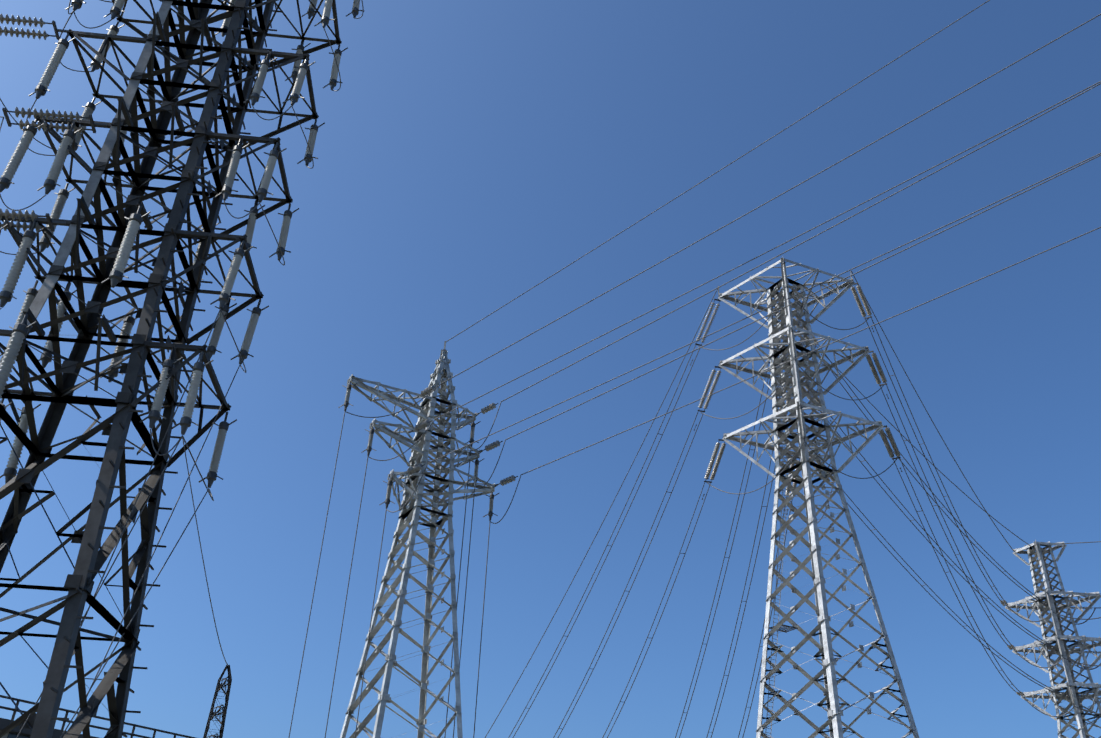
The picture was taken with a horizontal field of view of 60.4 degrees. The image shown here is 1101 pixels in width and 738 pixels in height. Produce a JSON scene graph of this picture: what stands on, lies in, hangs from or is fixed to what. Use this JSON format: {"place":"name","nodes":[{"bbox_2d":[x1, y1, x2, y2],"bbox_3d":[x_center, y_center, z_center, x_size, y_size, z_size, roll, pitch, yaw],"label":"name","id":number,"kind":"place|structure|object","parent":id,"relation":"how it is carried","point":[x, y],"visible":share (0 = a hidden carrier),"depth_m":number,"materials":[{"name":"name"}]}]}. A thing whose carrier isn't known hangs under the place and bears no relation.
{"place":"outdoors","nodes":[
{"label":"outdoors","id":0,"kind":"place"},
{"bbox_2d":[0,695,195,737],"bbox_3d":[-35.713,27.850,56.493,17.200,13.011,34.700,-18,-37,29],"label":"substation building","id":1,"kind":"structure","parent":0,"point":[24,733],"depth_m":54.74,"materials":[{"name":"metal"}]},
{"bbox_2d":[0,0,1100,737],"label":"sky","id":2,"kind":"structure","parent":0,"point":[469,153],"materials":[{"name":"blue"}]},
{"label":"ground","id":3,"kind":"structure","parent":0,"visible":0},
{"bbox_2d":[0,0,341,737],"bbox_3d":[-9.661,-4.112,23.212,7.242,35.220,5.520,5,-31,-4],"label":"cable tower head","id":4,"kind":"object","parent":3,"relation":"on","point":[90,322],"visible":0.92,"depth_m":21.48,"materials":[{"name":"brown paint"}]},
{"bbox_2d":[203,665,231,737],"bbox_3d":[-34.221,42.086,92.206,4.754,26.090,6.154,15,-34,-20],"label":"pylon","id":5,"kind":"object","parent":3,"relation":"on","point":[219,686],"visible":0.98,"depth_m":96.52,"materials":[{"name":"grey metal"}]},
{"bbox_2d":[340,341,494,737],"bbox_3d":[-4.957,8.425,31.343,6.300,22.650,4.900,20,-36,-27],"label":"terminal tower pylon","id":6,"kind":"object","parent":3,"relation":"on","point":[420,452],"visible":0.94,"depth_m":33.21,"materials":[{"name":"metal"}]},
{"bbox_2d":[0,0,1100,737],"bbox_3d":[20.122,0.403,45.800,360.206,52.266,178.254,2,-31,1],"label":"conductors","id":7,"kind":"structure","parent":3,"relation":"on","point":[658,444],"depth_m":33.86,"materials":[{"name":"metal"}]},
{"bbox_2d":[718,258,918,737],"bbox_3d":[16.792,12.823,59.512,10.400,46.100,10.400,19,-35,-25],"label":"pylon","id":8,"kind":"object","parent":3,"relation":"on","point":[806,482],"visible":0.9,"depth_m":62.53,"materials":[{"name":"metal"}]},
{"bbox_2d":[0,0,1094,728],"bbox_3d":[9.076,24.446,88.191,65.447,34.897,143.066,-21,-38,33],"label":"insulator fittings","id":9,"kind":"object","parent":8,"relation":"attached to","point":[116,278],"visible":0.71,"depth_m":22.84,"materials":[{"name":"metal"}]},
{"bbox_2d":[0,0,1100,702],"bbox_3d":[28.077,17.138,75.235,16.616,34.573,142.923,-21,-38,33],"label":"insulator bodies","id":10,"kind":"object","parent":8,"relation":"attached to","point":[10,284],"visible":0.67,"depth_m":22.76,"materials":[{"name":"grey ceramic"}]},
{"bbox_2d":[1005,540,1100,737],"bbox_3d":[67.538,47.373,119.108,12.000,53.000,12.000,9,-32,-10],"label":"distant tower pylon","id":11,"kind":"object","parent":3,"relation":"on","point":[1078,715],"visible":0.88,"depth_m":125.68,"materials":[{"name":"metal"}]}
]}

